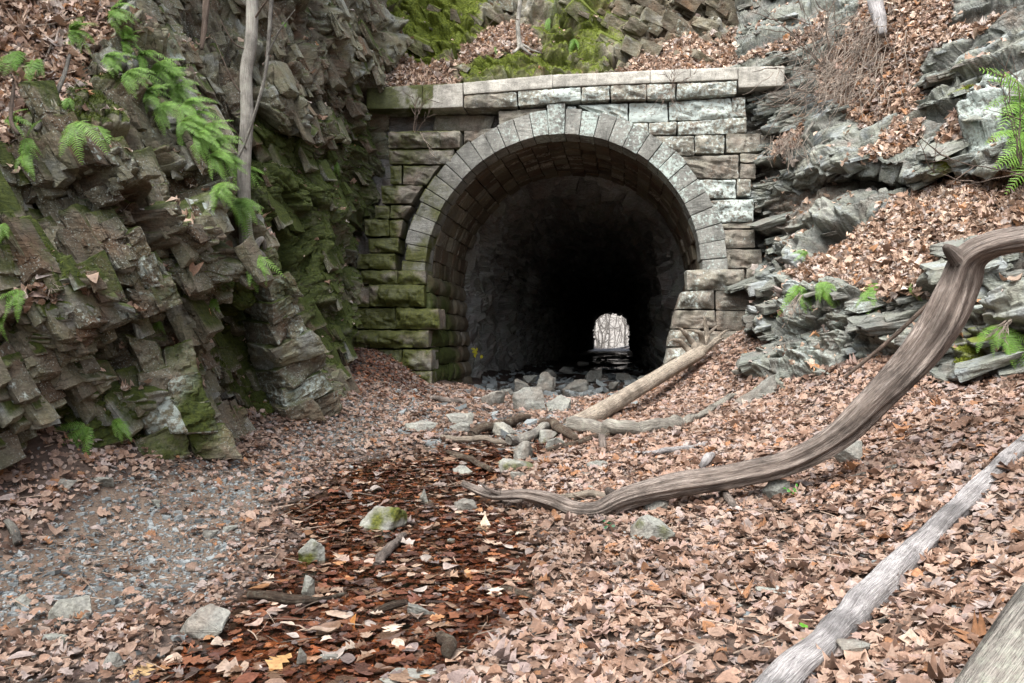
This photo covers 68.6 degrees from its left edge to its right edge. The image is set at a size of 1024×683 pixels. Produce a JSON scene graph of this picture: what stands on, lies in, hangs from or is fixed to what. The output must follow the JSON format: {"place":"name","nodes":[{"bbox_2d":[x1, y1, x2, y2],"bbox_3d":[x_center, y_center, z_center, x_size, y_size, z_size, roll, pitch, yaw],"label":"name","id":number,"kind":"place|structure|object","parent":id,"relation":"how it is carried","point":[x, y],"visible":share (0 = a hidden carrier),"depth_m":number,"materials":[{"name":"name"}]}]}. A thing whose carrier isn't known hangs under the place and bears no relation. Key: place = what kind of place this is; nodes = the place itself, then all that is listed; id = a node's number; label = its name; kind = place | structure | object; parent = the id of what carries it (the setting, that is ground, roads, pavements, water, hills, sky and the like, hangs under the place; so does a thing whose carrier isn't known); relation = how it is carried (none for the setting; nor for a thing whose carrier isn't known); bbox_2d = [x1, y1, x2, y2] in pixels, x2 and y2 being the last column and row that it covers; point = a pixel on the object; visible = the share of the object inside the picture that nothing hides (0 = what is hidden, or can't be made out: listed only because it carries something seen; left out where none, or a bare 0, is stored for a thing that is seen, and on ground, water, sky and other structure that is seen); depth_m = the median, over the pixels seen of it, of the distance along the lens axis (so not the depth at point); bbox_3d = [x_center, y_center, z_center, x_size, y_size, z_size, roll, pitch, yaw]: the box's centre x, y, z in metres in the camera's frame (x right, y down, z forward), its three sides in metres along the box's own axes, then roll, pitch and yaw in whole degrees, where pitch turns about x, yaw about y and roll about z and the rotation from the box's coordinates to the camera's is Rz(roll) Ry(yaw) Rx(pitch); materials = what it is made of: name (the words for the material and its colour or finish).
{"place":"outdoors","nodes":[
{"label":"outdoors","id":0,"kind":"place"},
{"bbox_2d":[55,404,129,447],"bbox_3d":[-3.571,0.764,6.238,0.614,0.782,0.752,0,0,-41],"label":"rock face","id":1,"kind":"object","parent":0,"point":[106,435],"visible":0.14,"depth_m":6.07},
{"bbox_2d":[0,25,273,429],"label":"rock face","id":2,"kind":"object","parent":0,"point":[209,326],"visible":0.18,"depth_m":7.13},
{"bbox_2d":[119,226,182,320],"bbox_3d":[-3.191,-0.570,6.417,0.550,0.795,0.648,0,0,41],"label":"rock face","id":3,"kind":"object","parent":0,"point":[152,290],"visible":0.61,"depth_m":6.27},
{"bbox_2d":[0,333,1023,682],"bbox_3d":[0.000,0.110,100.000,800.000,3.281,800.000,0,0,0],"label":"ground","id":4,"kind":"structure","parent":0,"point":[34,443],"depth_m":5.20,"materials":[{"name":"gravel"}]},
{"bbox_2d":[4,518,22,545],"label":"stick","id":5,"kind":"object","parent":4,"relation":"on","point":[12,527],"visible":1,"depth_m":4.79,"materials":[{"name":"grey wood"}]},
{"bbox_2d":[48,595,91,623],"bbox_3d":[-2.318,1.430,3.938,0.207,0.161,0.124,0,0,-15],"label":"rock","id":6,"kind":"object","parent":4,"relation":"on","point":[65,608],"visible":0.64,"depth_m":3.92,"materials":[{"name":"stone"}]},
{"bbox_2d":[54,421,94,454],"bbox_3d":[-3.457,0.816,5.852,0.363,0.378,0.188,0,0,-13],"label":"fern","id":7,"kind":"object","parent":4,"relation":"on","point":[83,430],"visible":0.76,"depth_m":5.88,"materials":[{"name":"plant"}]},
{"bbox_2d":[103,652,124,672],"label":"rock","id":8,"kind":"object","parent":4,"relation":"on","point":[115,659],"visible":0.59,"depth_m":3.38,"materials":[{"name":"stone"}]},
{"bbox_2d":[0,0,304,469],"bbox_3d":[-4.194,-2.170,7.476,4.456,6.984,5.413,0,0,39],"label":"rock face","id":9,"kind":"object","parent":4,"relation":"on","point":[222,261],"visible":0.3,"depth_m":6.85},
{"bbox_2d":[0,288,25,321],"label":"fern","id":10,"kind":"object","parent":9,"relation":"on","point":[16,294],"visible":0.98,"depth_m":5.20,"materials":[{"name":"plant"}]},
{"bbox_2d":[0,50,26,80],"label":"fern","id":11,"kind":"object","parent":9,"relation":"attached to","point":[17,55],"visible":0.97,"depth_m":6.41,"materials":[{"name":"plant"}]},
{"bbox_2d":[9,84,20,135],"bbox_3d":[-3.731,-1.738,5.613,0.061,0.435,0.223,0,0,-42],"label":"dead pole","id":12,"kind":"object","parent":9,"relation":"on","point":[11,107],"visible":1,"depth_m":5.62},
{"bbox_2d":[18,120,41,173],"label":"fern","id":13,"kind":"object","parent":9,"relation":"attached to","point":[26,142],"visible":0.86,"depth_m":5.70,"materials":[{"name":"plant"}]},
{"bbox_2d":[23,58,44,80],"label":"fern","id":14,"kind":"object","parent":9,"relation":"attached to","point":[33,64],"visible":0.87,"depth_m":6.49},
{"bbox_2d":[33,54,71,131],"bbox_3d":[-3.663,-1.998,6.000,0.043,0.755,0.430,0,0,4],"label":"dead pole","id":15,"kind":"object","parent":9,"relation":"on","point":[38,126],"visible":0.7,"depth_m":6.08,"materials":[{"name":"grey wood"}]},
{"bbox_2d":[64,17,97,56],"bbox_3d":[-3.985,-2.800,6.934,0.352,0.351,0.156,0,0,18],"label":"fern","id":16,"kind":"object","parent":9,"relation":"attached to","point":[74,26],"visible":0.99,"depth_m":6.94,"materials":[{"name":"plant"}]},
{"bbox_2d":[58,120,106,164],"bbox_3d":[-3.286,-1.534,5.782,0.342,0.377,0.183,0,0,-15],"label":"fern","id":17,"kind":"object","parent":9,"relation":"attached to","point":[74,126],"visible":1,"depth_m":5.73,"materials":[{"name":"plant"}]},
{"bbox_2d":[101,51,134,77],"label":"fern","id":18,"kind":"object","parent":9,"relation":"attached to","point":[110,60],"visible":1,"depth_m":6.75,"materials":[{"name":"plant"}]},
{"bbox_2d":[107,0,138,38],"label":"fern","id":19,"kind":"object","parent":9,"relation":"attached to","point":[113,13],"visible":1,"depth_m":7.04,"materials":[{"name":"plant"}]},
{"bbox_2d":[120,26,143,58],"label":"fern","id":20,"kind":"object","parent":9,"relation":"attached to","point":[126,36],"visible":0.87,"depth_m":7.13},
{"bbox_2d":[121,67,162,97],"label":"fern","id":21,"kind":"object","parent":9,"relation":"attached to","point":[129,75],"visible":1,"depth_m":6.64,"materials":[{"name":"plant"}]},
{"bbox_2d":[136,50,177,73],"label":"fern","id":22,"kind":"object","parent":9,"relation":"attached to","point":[142,59],"visible":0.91,"depth_m":7.26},
{"bbox_2d":[143,84,172,113],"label":"fern","id":23,"kind":"object","parent":9,"relation":"attached to","point":[150,96],"visible":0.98,"depth_m":6.95,"materials":[{"name":"plant"}]},
{"bbox_2d":[148,58,183,95],"bbox_3d":[-3.422,-2.608,7.394,0.387,0.417,0.144,0,0,18],"label":"fern","id":24,"kind":"object","parent":9,"relation":"attached to","point":[156,68],"visible":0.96,"depth_m":7.37,"materials":[{"name":"plant"}]},
{"bbox_2d":[152,100,195,134],"bbox_3d":[-3.166,-2.077,6.973,0.355,0.359,0.239,0,0,0],"label":"fern","id":25,"kind":"object","parent":9,"relation":"attached to","point":[165,106],"visible":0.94,"depth_m":6.93,"materials":[{"name":"plant"}]},
{"bbox_2d":[161,67,187,94],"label":"fern","id":26,"kind":"object","parent":9,"relation":"on","point":[172,78],"visible":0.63,"depth_m":7.56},
{"bbox_2d":[168,79,200,104],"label":"fern","id":27,"kind":"object","parent":9,"relation":"attached to","point":[177,97],"visible":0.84,"depth_m":7.54,"materials":[{"name":"plant"}]},
{"bbox_2d":[175,115,210,145],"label":"fern","id":28,"kind":"object","parent":9,"relation":"on","point":[184,125],"visible":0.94,"depth_m":7.18,"materials":[{"name":"plant"}]},
{"bbox_2d":[176,96,218,132],"bbox_3d":[-3.086,-2.216,7.316,0.387,0.420,0.208,0,0,0],"label":"fern","id":29,"kind":"object","parent":9,"relation":"attached to","point":[188,102],"visible":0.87,"depth_m":7.31,"materials":[{"name":"plant"}]},
{"bbox_2d":[200,0,209,49],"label":"dead limb","id":30,"kind":"object","parent":9,"relation":"hanging from","point":[205,10],"visible":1,"depth_m":9.37,"materials":[{"name":"wood"}]},
{"bbox_2d":[190,130,220,167],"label":"fern","id":31,"kind":"object","parent":9,"relation":"on","point":[200,145],"visible":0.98,"depth_m":7.13,"materials":[{"name":"plant"}]},
{"bbox_2d":[200,119,233,151],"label":"fern","id":32,"kind":"object","parent":9,"relation":"on","point":[211,128],"visible":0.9,"depth_m":7.31,"materials":[{"name":"plant"}]},
{"bbox_2d":[207,149,233,180],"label":"fern","id":33,"kind":"object","parent":9,"relation":"attached to","point":[214,158],"visible":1,"depth_m":7.18,"materials":[{"name":"plant"}]},
{"bbox_2d":[209,181,239,218],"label":"fern","id":34,"kind":"object","parent":9,"relation":"attached to","point":[221,188],"visible":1,"depth_m":7.01,"materials":[{"name":"plant"}]},
{"bbox_2d":[124,334,241,461],"bbox_3d":[-3.045,0.593,6.783,0.885,1.309,0.879,0,0,-40],"label":"rock face","id":35,"kind":"object","parent":4,"relation":"on","point":[180,420],"visible":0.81,"depth_m":6.53},
{"bbox_2d":[180,603,230,639],"bbox_3d":[-1.592,1.464,3.882,0.255,0.191,0.203,0,0,0],"label":"rock","id":36,"kind":"object","parent":4,"relation":"on","point":[208,619],"visible":0.88,"depth_m":3.81,"materials":[{"name":"stone"}]},
{"bbox_2d":[242,247,341,422],"bbox_3d":[-2.645,-0.014,8.944,1.239,2.134,0.921,0,0,-45],"label":"rock face","id":37,"kind":"object","parent":4,"relation":"on","point":[287,350],"visible":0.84,"depth_m":8.70},
{"bbox_2d":[176,0,413,397],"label":"rock face","id":38,"kind":"object","parent":4,"relation":"on","point":[276,110],"visible":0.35,"depth_m":11.75},
{"bbox_2d":[301,575,314,595],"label":"rock","id":39,"kind":"object","parent":4,"relation":"on","point":[308,588],"visible":0.66,"depth_m":4.42,"materials":[{"name":"stone"}]},
{"bbox_2d":[298,539,324,567],"bbox_3d":[-1.380,1.510,5.192,0.179,0.294,0.127,0,0,0],"label":"rock","id":40,"kind":"object","parent":4,"relation":"on","point":[310,551],"visible":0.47,"depth_m":5.15,"materials":[{"name":"stone"}]},
{"bbox_2d":[123,424,549,682],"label":"wet leaf litter","id":41,"kind":"object","parent":4,"relation":"on","point":[220,663],"visible":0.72,"depth_m":4.54,"materials":[{"name":"plant"}]},
{"bbox_2d":[372,532,406,568],"bbox_3d":[-0.877,1.498,5.415,0.081,0.098,0.678,0,0,7],"label":"log piece","id":42,"kind":"object","parent":41,"relation":"on","point":[387,550],"visible":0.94,"depth_m":5.29,"materials":[{"name":"wood"}]},
{"bbox_2d":[445,449,492,471],"bbox_3d":[-0.447,1.269,8.023,0.101,0.130,0.918,0,0,-34],"label":"stick","id":43,"kind":"object","parent":41,"relation":"on","point":[472,460],"visible":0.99,"depth_m":7.97,"materials":[{"name":"brown wood"}]},
{"bbox_2d":[439,434,505,445],"bbox_3d":[-0.459,1.162,8.835,0.806,0.129,0.096,0,0,7],"label":"stick","id":44,"kind":"object","parent":41,"relation":"on","point":[475,438],"visible":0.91,"depth_m":8.81,"materials":[{"name":"brown wood"}]},
{"bbox_2d":[357,506,406,532],"bbox_3d":[-1.034,1.455,6.021,0.366,0.282,0.238,0,0,18],"label":"rock","id":45,"kind":"object","parent":4,"relation":"on","point":[384,518],"visible":0.73,"depth_m":5.94,"materials":[{"name":"stone"}]},
{"bbox_2d":[380,667,436,682],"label":"rock","id":46,"kind":"object","parent":4,"relation":"on","point":[413,672],"visible":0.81,"depth_m":3.40,"materials":[{"name":"stone"}]},
{"bbox_2d":[404,420,437,433],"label":"rock","id":47,"kind":"object","parent":4,"relation":"on","point":[423,425],"visible":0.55,"depth_m":9.21,"materials":[{"name":"stone"}]},
{"bbox_2d":[446,412,473,423],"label":"rock","id":48,"kind":"object","parent":4,"relation":"on","point":[460,417],"visible":0.69,"depth_m":9.75,"materials":[{"name":"stone"}]},
{"bbox_2d":[454,498,476,512],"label":"rock","id":49,"kind":"object","parent":4,"relation":"on","point":[462,504],"visible":0.68,"depth_m":6.46,"materials":[{"name":"stone"}]},
{"bbox_2d":[481,391,505,405],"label":"rock","id":50,"kind":"object","parent":4,"relation":"on","point":[491,398],"visible":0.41,"depth_m":11.44,"materials":[{"name":"stone"}]},
{"bbox_2d":[467,413,530,435],"bbox_3d":[-0.135,1.070,9.566,0.176,0.225,1.360,0,0,32],"label":"fallen log","id":51,"kind":"object","parent":4,"relation":"on","point":[479,428],"visible":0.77,"depth_m":9.29,"materials":[{"name":"brown wood"}]},
{"bbox_2d":[0,327,1023,682],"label":"leaf litter","id":52,"kind":"object","parent":4,"relation":"on","point":[888,653],"visible":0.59,"depth_m":5.00,"materials":[{"name":"plant"}]},
{"bbox_2d":[538,418,578,440],"bbox_3d":[0.540,1.046,9.035,0.181,0.193,1.063,0,0,-17],"label":"log piece","id":53,"kind":"object","parent":52,"relation":"on","point":[559,428],"visible":0.8,"depth_m":8.78,"materials":[{"name":"brown wood"}]},
{"bbox_2d":[546,433,610,451],"bbox_3d":[0.913,1.136,8.672,0.271,0.190,1.328,0,0,44],"label":"stick","id":54,"kind":"object","parent":52,"relation":"on","point":[579,441],"visible":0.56,"depth_m":8.40,"materials":[{"name":"brown wood"}]},
{"bbox_2d":[559,490,713,499],"bbox_3d":[0.933,1.325,6.369,1.517,0.150,0.114,0,0,17],"label":"stick","id":55,"kind":"object","parent":52,"relation":"on","point":[588,493],"visible":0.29,"depth_m":6.42,"materials":[{"name":"brown wood"}]},
{"bbox_2d":[565,393,736,434],"bbox_3d":[2.000,0.920,9.378,2.625,0.431,0.805,0,0,-24],"label":"fallen log","id":56,"kind":"object","parent":52,"relation":"on","point":[608,425],"visible":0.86,"depth_m":8.88,"materials":[{"name":"wood"}]},
{"bbox_2d":[635,441,711,455],"bbox_3d":[1.680,1.112,7.771,0.826,0.140,0.112,0,0,-5],"label":"stick","id":57,"kind":"object","parent":52,"relation":"on","point":[668,449],"visible":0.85,"depth_m":7.73,"materials":[{"name":"white wood"}]},
{"bbox_2d":[460,226,1023,530],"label":"fallen branch","id":58,"kind":"object","parent":52,"relation":"on","point":[929,340],"depth_m":5.60,"materials":[{"name":"wood"}]},
{"bbox_2d":[844,302,927,377],"bbox_3d":[3.845,-0.192,7.283,1.216,1.143,0.079,0,0,42],"label":"leaning stick","id":59,"kind":"object","parent":52,"relation":"on","point":[891,338],"visible":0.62,"depth_m":7.40,"materials":[{"name":"wood"}]},
{"bbox_2d":[499,458,532,472],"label":"rock","id":60,"kind":"object","parent":4,"relation":"on","point":[506,464],"visible":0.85,"depth_m":7.59,"materials":[{"name":"stone"}]},
{"bbox_2d":[513,441,532,459],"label":"rock","id":61,"kind":"object","parent":4,"relation":"on","point":[523,449],"visible":0.58,"depth_m":8.11,"materials":[{"name":"stone"}]},
{"bbox_2d":[512,387,546,410],"bbox_3d":[0.263,0.925,11.273,0.522,0.494,0.374,0,0,0],"label":"rock","id":62,"kind":"object","parent":4,"relation":"on","point":[526,398],"visible":0.67,"depth_m":11.16,"materials":[{"name":"stone"}]},
{"bbox_2d":[546,395,570,412],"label":"rock","id":63,"kind":"object","parent":4,"relation":"on","point":[560,402],"visible":0.54,"depth_m":11.17,"materials":[{"name":"stone"}]},
{"bbox_2d":[352,66,784,383],"bbox_3d":[1.120,-1.820,15.633,8.601,6.260,3.839,0,0,7],"label":"tunnel portal","id":64,"kind":"object","parent":4,"relation":"on","point":[499,140],"visible":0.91,"depth_m":14.18,"materials":[{"name":"stone"}]},
{"bbox_2d":[462,175,684,377],"bbox_3d":[6.601,-1.303,53.642,7.196,6.954,73.500,0,0,8],"label":"tunnel bore","id":65,"kind":"object","parent":64,"relation":"attached to","point":[557,267],"visible":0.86,"depth_m":22.40,"materials":[{"name":"stone"}]},
{"bbox_2d":[563,316,728,423],"bbox_3d":[2.048,0.385,11.112,4.101,1.609,0.625,0,0,-45],"label":"uprooted log","id":66,"kind":"object","parent":4,"relation":"on","point":[614,403],"visible":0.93,"depth_m":11.24,"materials":[{"name":"brown wood"}]},
{"bbox_2d":[630,514,674,542],"bbox_3d":[0.988,1.368,5.302,0.310,0.277,0.197,0,0,0],"label":"rock","id":67,"kind":"object","parent":4,"relation":"on","point":[647,526],"visible":0.62,"depth_m":5.23,"materials":[{"name":"stone"}]},
{"bbox_2d":[735,374,777,404],"bbox_3d":[3.149,0.699,9.884,0.690,0.542,0.390,0,0,0],"label":"rock","id":68,"kind":"object","parent":4,"relation":"on","point":[767,385],"visible":0.32,"depth_m":9.80,"materials":[{"name":"stone"}]},
{"bbox_2d":[762,479,790,499],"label":"rock","id":69,"kind":"object","parent":4,"relation":"on","point":[771,488],"visible":0.57,"depth_m":5.88,"materials":[{"name":"stone"}]},
{"bbox_2d":[834,440,862,462],"bbox_3d":[2.798,0.960,6.246,0.233,0.282,0.179,0,0,21],"label":"rock","id":70,"kind":"object","parent":4,"relation":"on","point":[853,451],"visible":0.47,"depth_m":6.18,"materials":[{"name":"stone"}]},
{"bbox_2d":[836,638,871,652],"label":"rock","id":71,"kind":"object","parent":4,"relation":"on","point":[850,645],"visible":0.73,"depth_m":3.21,"materials":[{"name":"stone"}]},
{"bbox_2d":[752,434,1023,682],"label":"bleached log","id":72,"kind":"object","parent":4,"relation":"on","point":[862,599],"visible":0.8,"depth_m":3.79,"materials":[{"name":"white wood"}]},
{"bbox_2d":[953,583,1023,682],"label":"fallen log","id":73,"kind":"object","parent":4,"relation":"on","point":[997,655],"visible":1,"depth_m":2.60,"materials":[{"name":"grey wood"}]},
{"bbox_2d":[386,0,735,85],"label":"rock face","id":74,"kind":"object","parent":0,"point":[536,14],"visible":0.27,"depth_m":15.85},
{"bbox_2d":[1,0,986,437],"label":"moss","id":75,"kind":"object","parent":74,"relation":"on","point":[971,350],"visible":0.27,"depth_m":11.71,"materials":[{"name":"plant"}]},
{"bbox_2d":[487,0,545,54],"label":"sapling","id":76,"kind":"object","parent":74,"relation":"on","point":[520,45],"visible":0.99,"depth_m":15.15,"materials":[{"name":"grey plant"}]},
{"bbox_2d":[471,346,654,396],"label":"tunnel floor","id":77,"kind":"structure","parent":0,"point":[594,352],"depth_m":28.64,"materials":[{"name":"stone"}]},
{"bbox_2d":[483,350,643,396],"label":"water","id":78,"kind":"structure","parent":0,"point":[566,393],"depth_m":23.75,"materials":[{"name":"liquid"}]},
{"bbox_2d":[536,372,553,391],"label":"rock","id":79,"kind":"object","parent":78,"relation":"in","point":[545,381],"visible":0.66,"depth_m":15.92,"materials":[{"name":"stone"}]},
{"bbox_2d":[562,379,588,390],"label":"rock","id":80,"kind":"object","parent":78,"relation":"in","point":[579,385],"visible":0.75,"depth_m":15.90,"materials":[{"name":"stone"}]},
{"bbox_2d":[398,0,738,73],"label":"rock face","id":81,"kind":"object","parent":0,"point":[659,18],"visible":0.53,"depth_m":15.81},
{"bbox_2d":[593,313,628,347],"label":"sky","id":82,"kind":"structure","parent":0,"point":[612,333],"depth_m":137.92,"materials":[{"name":"white"}]},
{"bbox_2d":[724,0,1023,388],"bbox_3d":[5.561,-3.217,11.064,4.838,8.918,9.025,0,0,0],"label":"rock face","id":83,"kind":"object","parent":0,"point":[999,364],"visible":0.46,"depth_m":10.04},
{"bbox_2d":[0,0,1023,417],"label":"ledge leaf litter","id":84,"kind":"object","parent":83,"relation":"on","point":[934,212],"visible":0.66,"depth_m":10.35,"materials":[{"name":"plant"}]},
{"bbox_2d":[213,0,267,281],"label":"slender tree","id":85,"kind":"object","parent":84,"relation":"on","point":[249,48],"visible":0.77,"depth_m":8.15,"materials":[{"name":"grey plant"}]},
{"bbox_2d":[233,197,257,241],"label":"fern","id":86,"kind":"object","parent":85,"relation":"attached to","point":[242,210],"visible":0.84,"depth_m":7.96,"materials":[{"name":"plant"}]},
{"bbox_2d":[233,196,264,230],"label":"fern","id":87,"kind":"object","parent":85,"relation":"attached to","point":[245,199],"visible":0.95,"depth_m":7.95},
{"bbox_2d":[228,0,294,167],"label":"broken limb","id":88,"kind":"object","parent":85,"relation":"hanging from","point":[269,30],"visible":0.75,"depth_m":7.88,"materials":[{"name":"grey wood"}]},
{"bbox_2d":[750,131,819,172],"bbox_3d":[4.574,-3.167,12.539,0.676,0.880,1.251,0,0,-44],"label":"dried root tuft","id":89,"kind":"object","parent":83,"relation":"attached to","point":[786,145],"visible":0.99,"depth_m":12.59,"materials":[{"name":"plant"}]},
{"bbox_2d":[778,284,812,315],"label":"fern","id":90,"kind":"object","parent":83,"relation":"attached to","point":[799,288],"visible":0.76,"depth_m":10.23,"materials":[{"name":"plant"}]},
{"bbox_2d":[814,281,839,307],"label":"fern","id":91,"kind":"object","parent":83,"relation":"on","point":[824,287],"visible":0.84,"depth_m":9.73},
{"bbox_2d":[742,10,933,139],"bbox_3d":[5.523,-4.600,12.575,3.002,3.003,2.430,0,0,0],"label":"dried vine mat","id":92,"kind":"object","parent":83,"relation":"hanging from","point":[844,80],"visible":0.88,"depth_m":12.51,"materials":[{"name":"plant"}]},
{"bbox_2d":[755,71,824,127],"bbox_3d":[4.723,-4.068,12.640,1.376,1.030,0.260,0,0,-10],"label":"bare shrub","id":93,"kind":"object","parent":92,"relation":"on","point":[795,102],"visible":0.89,"depth_m":12.65,"materials":[{"name":"plant"}]},
{"bbox_2d":[749,0,861,84],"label":"bare shrub","id":94,"kind":"object","parent":92,"relation":"on","point":[813,55],"visible":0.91,"depth_m":12.86,"materials":[{"name":"plant"}]},
{"bbox_2d":[867,0,886,36],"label":"dead log","id":95,"kind":"object","parent":92,"relation":"on","point":[876,8],"visible":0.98,"depth_m":12.35,"materials":[{"name":"white wood"}]},
{"bbox_2d":[918,136,1023,189],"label":"bare twig","id":96,"kind":"object","parent":83,"relation":"on","point":[1014,173],"visible":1,"depth_m":8.18,"materials":[{"name":"wood"}]},
{"bbox_2d":[967,49,1023,167],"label":"bare twig","id":97,"kind":"object","parent":83,"relation":"on","point":[1019,155],"visible":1,"depth_m":7.84,"materials":[{"name":"wood"}]},
{"bbox_2d":[976,324,1023,368],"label":"fern","id":98,"kind":"object","parent":83,"relation":"on","point":[1010,339],"visible":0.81,"depth_m":7.27,"materials":[{"name":"plant"}]},
{"bbox_2d":[979,68,1023,180],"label":"fern","id":99,"kind":"object","parent":83,"relation":"attached to","point":[1016,105],"visible":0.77,"depth_m":8.93,"materials":[{"name":"plant"}]},
{"bbox_2d":[986,113,1023,193],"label":"fern","id":100,"kind":"object","parent":83,"relation":"on","point":[1012,140],"visible":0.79,"depth_m":8.53,"materials":[{"name":"plant"}]},
{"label":"water","id":101,"kind":"structure","parent":0,"visible":0},
{"bbox_2d":[265,653,291,671],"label":"fallen leaf","id":102,"kind":"object","parent":101,"relation":"on","point":[275,663],"visible":0.95,"depth_m":3.49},
{"bbox_2d":[246,590,346,604],"bbox_3d":[-1.258,1.484,4.371,0.577,0.096,0.206,0,0,-11],"label":"stick","id":103,"kind":"object","parent":101,"relation":"on","point":[285,598],"visible":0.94,"depth_m":4.30,"materials":[{"name":"brown wood"}]},
{"bbox_2d":[370,599,408,616],"bbox_3d":[-0.696,1.510,4.266,0.257,0.058,0.052,0,0,-44],"label":"stick","id":104,"kind":"object","parent":101,"relation":"in","point":[389,606],"visible":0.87,"depth_m":4.25,"materials":[{"name":"brown wood"}]},
{"bbox_2d":[435,631,456,658],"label":"rock","id":105,"kind":"object","parent":101,"relation":"on","point":[447,642],"visible":0.99,"depth_m":3.60,"materials":[{"name":"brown stone"}]},
{"bbox_2d":[505,422,550,446],"bbox_3d":[0.252,1.104,9.001,0.211,0.249,0.924,0,0,36],"label":"log piece","id":106,"kind":"object","parent":101,"relation":"on","point":[513,440],"visible":0.77,"depth_m":8.80,"materials":[{"name":"grey wood"}]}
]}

